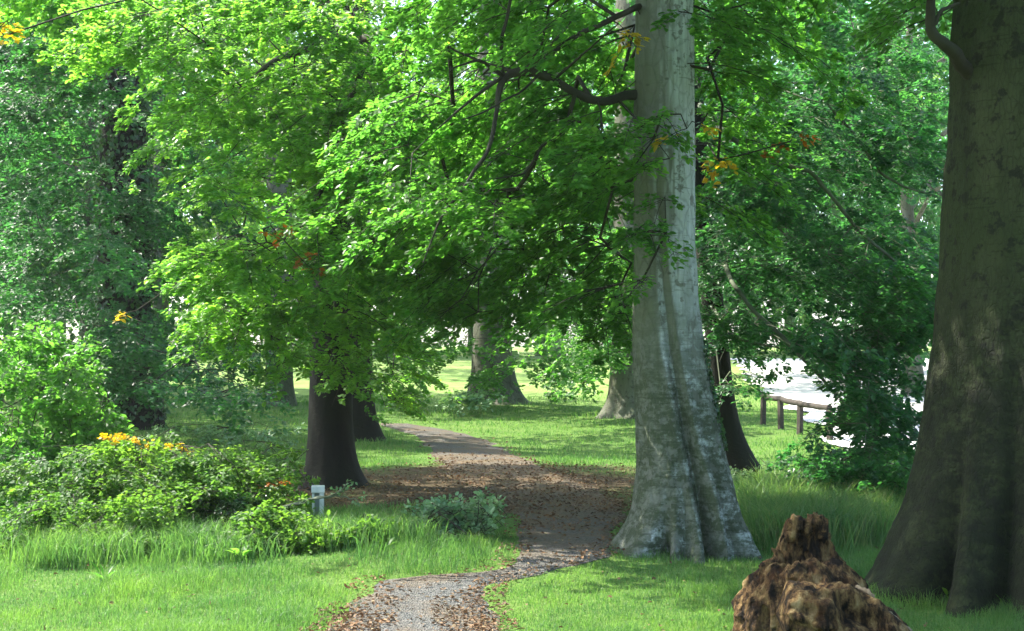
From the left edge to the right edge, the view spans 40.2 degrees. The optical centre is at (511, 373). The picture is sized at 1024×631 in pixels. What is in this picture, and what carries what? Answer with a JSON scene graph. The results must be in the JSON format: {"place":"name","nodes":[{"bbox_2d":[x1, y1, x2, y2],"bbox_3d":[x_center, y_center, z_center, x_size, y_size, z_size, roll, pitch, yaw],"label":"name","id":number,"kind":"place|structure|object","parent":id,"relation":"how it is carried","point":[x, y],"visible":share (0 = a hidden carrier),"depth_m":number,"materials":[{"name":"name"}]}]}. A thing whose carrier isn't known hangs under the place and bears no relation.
{"place":"outdoors","nodes":[
{"label":"outdoors","id":0,"kind":"place"},
{"bbox_2d":[0,0,948,345],"label":"sky","id":1,"kind":"structure","parent":0,"point":[462,334],"materials":[{"name":"white"}]},
{"bbox_2d":[328,423,627,630],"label":"path","id":2,"kind":"structure","parent":0,"point":[472,444],"depth_m":14.15,"materials":[{"name":"grey gravel"}]},
{"bbox_2d":[0,346,1018,630],"bbox_3d":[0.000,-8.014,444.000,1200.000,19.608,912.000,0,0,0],"label":"ground","id":3,"kind":"structure","parent":0,"point":[454,374],"depth_m":22.12,"materials":[{"name":"green plant"}]},
{"bbox_2d":[0,307,139,518],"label":"shrub","id":4,"kind":"object","parent":3,"relation":"on","point":[60,416],"visible":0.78,"depth_m":17.16,"materials":[{"name":"green plant"}]},
{"bbox_2d":[0,7,195,402],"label":"woodland tree","id":5,"kind":"object","parent":3,"relation":"on","point":[46,287],"visible":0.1,"depth_m":38.60,"materials":[{"name":"green plant"}]},
{"bbox_2d":[86,562,115,585],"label":"weed","id":6,"kind":"object","parent":3,"relation":"on","point":[102,570],"visible":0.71,"depth_m":11.42,"materials":[{"name":"green plant"}]},
{"bbox_2d":[0,482,203,553],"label":"shrub","id":7,"kind":"object","parent":3,"relation":"on","point":[140,510],"visible":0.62,"depth_m":13.28,"materials":[{"name":"green plant"}]},
{"bbox_2d":[0,0,247,385],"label":"woodland tree","id":8,"kind":"object","parent":3,"relation":"on","point":[69,117],"visible":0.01,"depth_m":45.24,"materials":[{"name":"green plant"}]},
{"bbox_2d":[0,0,266,393],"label":"woodland tree","id":9,"kind":"object","parent":3,"relation":"on","point":[198,217],"visible":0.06,"depth_m":41.06,"materials":[{"name":"green plant"}]},
{"bbox_2d":[0,0,295,436],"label":"ivy clad tree","id":10,"kind":"object","parent":3,"relation":"on","point":[123,232],"visible":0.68,"depth_m":26.66,"materials":[{"name":"green plant"}]},
{"bbox_2d":[1,5,309,389],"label":"woodland tree","id":11,"kind":"object","parent":3,"relation":"on","point":[195,228],"visible":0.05,"depth_m":45.82,"materials":[{"name":"green plant"}]},
{"bbox_2d":[0,426,326,527],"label":"shrub","id":12,"kind":"object","parent":3,"relation":"on","point":[199,476],"visible":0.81,"depth_m":14.52,"materials":[{"name":"green plant"}]},
{"bbox_2d":[153,130,203,414],"bbox_3d":[-8.506,-2.445,35.596,2.310,7.610,4.746,0,0,-20],"label":"young tree","id":13,"kind":"object","parent":3,"relation":"on","point":[160,299],"visible":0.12,"depth_m":35.03,"materials":[{"name":"green plant"}]},
{"bbox_2d":[162,487,282,530],"bbox_3d":[-3.012,1.478,14.524,1.597,0.631,1.201,0,0,45],"label":"shrub","id":14,"kind":"object","parent":3,"relation":"on","point":[238,503],"visible":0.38,"depth_m":14.35,"materials":[{"name":"green plant"}]},
{"bbox_2d":[145,422,307,450],"bbox_3d":[-5.453,1.158,26.286,2.278,0.649,5.172,0,0,-39],"label":"shrub","id":15,"kind":"object","parent":3,"relation":"on","point":[204,431],"visible":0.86,"depth_m":25.42,"materials":[{"name":"green plant"}]},
{"bbox_2d":[0,498,457,569],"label":"rough grass","id":16,"kind":"structure","parent":3,"relation":"on","point":[60,550],"depth_m":12.65,"materials":[{"name":"green plant"}]},
{"bbox_2d":[146,4,314,364],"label":"woodland tree","id":17,"kind":"object","parent":3,"relation":"on","point":[260,226],"visible":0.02,"depth_m":65.87,"materials":[{"name":"green plant"}]},
{"bbox_2d":[162,5,310,406],"bbox_3d":[-7.652,-6.053,39.704,6.133,14.395,10.402,0,0,-16],"label":"distant tree","id":18,"kind":"object","parent":3,"relation":"on","point":[288,387],"visible":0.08,"depth_m":39.52,"materials":[{"name":"green plant"}]},
{"bbox_2d":[0,0,475,490],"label":"beech tree","id":19,"kind":"object","parent":3,"relation":"on","point":[230,276],"visible":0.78,"depth_m":16.35,"materials":[{"name":"green plant"}]},
{"bbox_2d":[227,544,251,562],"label":"seedling","id":20,"kind":"object","parent":3,"relation":"on","point":[237,551],"visible":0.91,"depth_m":12.23,"materials":[{"name":"green plant"}]},
{"bbox_2d":[193,440,320,495],"bbox_3d":[-3.100,1.272,16.829,1.560,0.988,2.501,0,0,-11],"label":"shrub","id":21,"kind":"object","parent":3,"relation":"on","point":[314,480],"visible":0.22,"depth_m":16.67,"materials":[{"name":"green plant"}]},
{"bbox_2d":[196,500,412,556],"bbox_3d":[-1.933,1.468,13.106,1.868,0.604,1.527,0,0,16],"label":"undergrowth plant","id":22,"kind":"object","parent":3,"relation":"on","point":[246,520],"visible":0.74,"depth_m":12.82,"materials":[{"name":"green plant"}]},
{"bbox_2d":[311,485,324,519],"bbox_3d":[-2.021,1.423,14.596,0.136,0.517,0.122,0,0,-7],"label":"marker post","id":23,"kind":"object","parent":3,"relation":"on","point":[317,490],"visible":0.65,"depth_m":14.55,"materials":[{"name":"grey plastic"}]},
{"bbox_2d":[280,479,366,509],"bbox_3d":[-1.871,1.208,13.783,0.900,0.354,0.242,0,0,5],"label":"fallen branch","id":24,"kind":"object","parent":3,"relation":"on","point":[336,493],"visible":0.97,"depth_m":13.78,"materials":[{"name":"brown wood"}]},
{"bbox_2d":[201,0,460,270],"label":"woodland tree","id":25,"kind":"object","parent":3,"relation":"on","point":[302,190],"visible":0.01,"depth_m":81.91,"materials":[{"name":"green plant"}]},
{"bbox_2d":[249,0,474,357],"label":"woodland tree","id":26,"kind":"object","parent":3,"relation":"on","point":[306,56],"visible":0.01,"depth_m":86.50,"materials":[{"name":"green plant"}]},
{"bbox_2d":[370,536,397,553],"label":"weed","id":27,"kind":"object","parent":3,"relation":"on","point":[390,540],"visible":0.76,"depth_m":12.37,"materials":[{"name":"green plant"}]},
{"bbox_2d":[304,2,494,441],"bbox_3d":[-2.169,-4.831,29.314,3.956,12.839,6.060,0,0,18],"label":"beech tree","id":28,"kind":"object","parent":3,"relation":"on","point":[366,425],"visible":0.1,"depth_m":28.29,"materials":[{"name":"green plant"}]},
{"bbox_2d":[401,486,506,542],"bbox_3d":[-0.567,1.395,13.668,1.049,0.513,1.583,0,0,0],"label":"pale shrub","id":29,"kind":"object","parent":3,"relation":"on","point":[470,516],"visible":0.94,"depth_m":13.71,"materials":[{"name":"green plant"}]},
{"bbox_2d":[302,12,606,406],"bbox_3d":[-1.782,-7.586,38.845,8.886,17.328,10.590,0,0,0],"label":"beech tree","id":30,"kind":"object","parent":3,"relation":"on","point":[492,372],"visible":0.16,"depth_m":37.95,"materials":[{"name":"green plant"}]},
{"bbox_2d":[435,387,506,415],"bbox_3d":[-1.043,0.710,36.501,1.898,0.707,4.043,0,0,0],"label":"shrub","id":31,"kind":"object","parent":3,"relation":"on","point":[469,398],"visible":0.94,"depth_m":35.02,"materials":[{"name":"green plant"}]},
{"bbox_2d":[0,1,948,355],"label":"woodland","id":32,"kind":"object","parent":3,"relation":"on","point":[470,337],"visible":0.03,"depth_m":92.27,"materials":[{"name":"green plant"}]},
{"bbox_2d":[4,426,949,630],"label":"leaf litter","id":33,"kind":"object","parent":3,"relation":"on","point":[350,615],"visible":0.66,"depth_m":15.07,"materials":[{"name":"brown plant"}]},
{"bbox_2d":[375,4,594,341],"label":"woodland tree","id":34,"kind":"object","parent":3,"relation":"on","point":[433,82],"visible":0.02,"depth_m":88.30,"materials":[{"name":"green plant"}]},
{"bbox_2d":[435,0,615,359],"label":"woodland tree","id":35,"kind":"object","parent":3,"relation":"on","point":[461,70],"visible":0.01,"depth_m":81.80,"materials":[{"name":"green plant"}]},
{"bbox_2d":[264,0,872,563],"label":"beech tree","id":36,"kind":"object","parent":3,"relation":"on","point":[684,500],"visible":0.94,"depth_m":13.33,"materials":[{"name":"green plant"}]},
{"bbox_2d":[513,0,846,418],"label":"beech tree","id":37,"kind":"object","parent":3,"relation":"on","point":[620,401],"visible":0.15,"depth_m":33.20,"materials":[{"name":"green plant"}]},
{"bbox_2d":[533,0,850,345],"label":"woodland tree","id":38,"kind":"object","parent":3,"relation":"on","point":[772,59],"visible":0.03,"depth_m":49.62,"materials":[{"name":"green plant"}]},
{"bbox_2d":[593,0,857,339],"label":"woodland tree","id":39,"kind":"object","parent":3,"relation":"on","point":[725,305],"depth_m":59.61,"materials":[{"name":"green plant"}]},
{"bbox_2d":[550,0,948,482],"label":"leaning tree","id":40,"kind":"object","parent":3,"relation":"on","point":[869,413],"visible":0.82,"depth_m":16.25,"materials":[{"name":"green plant"}]},
{"bbox_2d":[729,458,785,481],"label":"shrub","id":41,"kind":"object","parent":3,"relation":"on","point":[742,473],"visible":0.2,"depth_m":19.83,"materials":[{"name":"green plant"}]},
{"bbox_2d":[760,394,832,439],"bbox_3d":[5.918,0.983,29.527,0.209,1.099,4.088,0,0,-9],"label":"rail fence","id":42,"kind":"object","parent":3,"relation":"on","point":[799,404],"visible":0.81,"depth_m":29.45,"materials":[{"name":"brown wood"}]},
{"bbox_2d":[731,512,912,630],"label":"rotten stump","id":43,"kind":"object","parent":3,"relation":"on","point":[805,577],"visible":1,"depth_m":9.12,"materials":[{"name":"brown wood"}]},
{"bbox_2d":[705,0,952,395],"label":"woodland tree","id":44,"kind":"object","parent":3,"relation":"on","point":[908,205],"visible":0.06,"depth_m":43.74,"materials":[{"name":"green plant"}]},
{"bbox_2d":[728,0,950,353],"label":"woodland tree","id":45,"kind":"object","parent":3,"relation":"on","point":[920,205],"visible":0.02,"depth_m":61.71,"materials":[{"name":"green plant"}]},
{"bbox_2d":[765,432,914,494],"bbox_3d":[4.249,1.216,17.061,2.188,1.009,3.626,0,0,0],"label":"shrub","id":46,"kind":"object","parent":3,"relation":"on","point":[834,463],"visible":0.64,"depth_m":16.36,"materials":[{"name":"green plant"}]},
{"bbox_2d":[794,0,950,319],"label":"woodland tree","id":47,"kind":"object","parent":3,"relation":"on","point":[926,213],"visible":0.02,"depth_m":56.41,"materials":[{"name":"green plant"}]},
{"bbox_2d":[761,0,1023,619],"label":"beech tree","id":48,"kind":"object","parent":3,"relation":"on","point":[957,529],"visible":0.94,"depth_m":10.66,"materials":[{"name":"brown plant"}]},
{"bbox_2d":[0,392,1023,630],"bbox_3d":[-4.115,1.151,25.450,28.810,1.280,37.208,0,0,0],"label":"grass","id":49,"kind":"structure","parent":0,"point":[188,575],"depth_m":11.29,"materials":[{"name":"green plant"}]},
{"bbox_2d":[730,456,904,550],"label":"tall grass","id":50,"kind":"structure","parent":0,"point":[769,505],"depth_m":14.53,"materials":[{"name":"green plant"}]},
{"bbox_2d":[730,358,928,448],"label":"road","id":51,"kind":"structure","parent":0,"point":[800,387],"depth_m":48.47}
]}

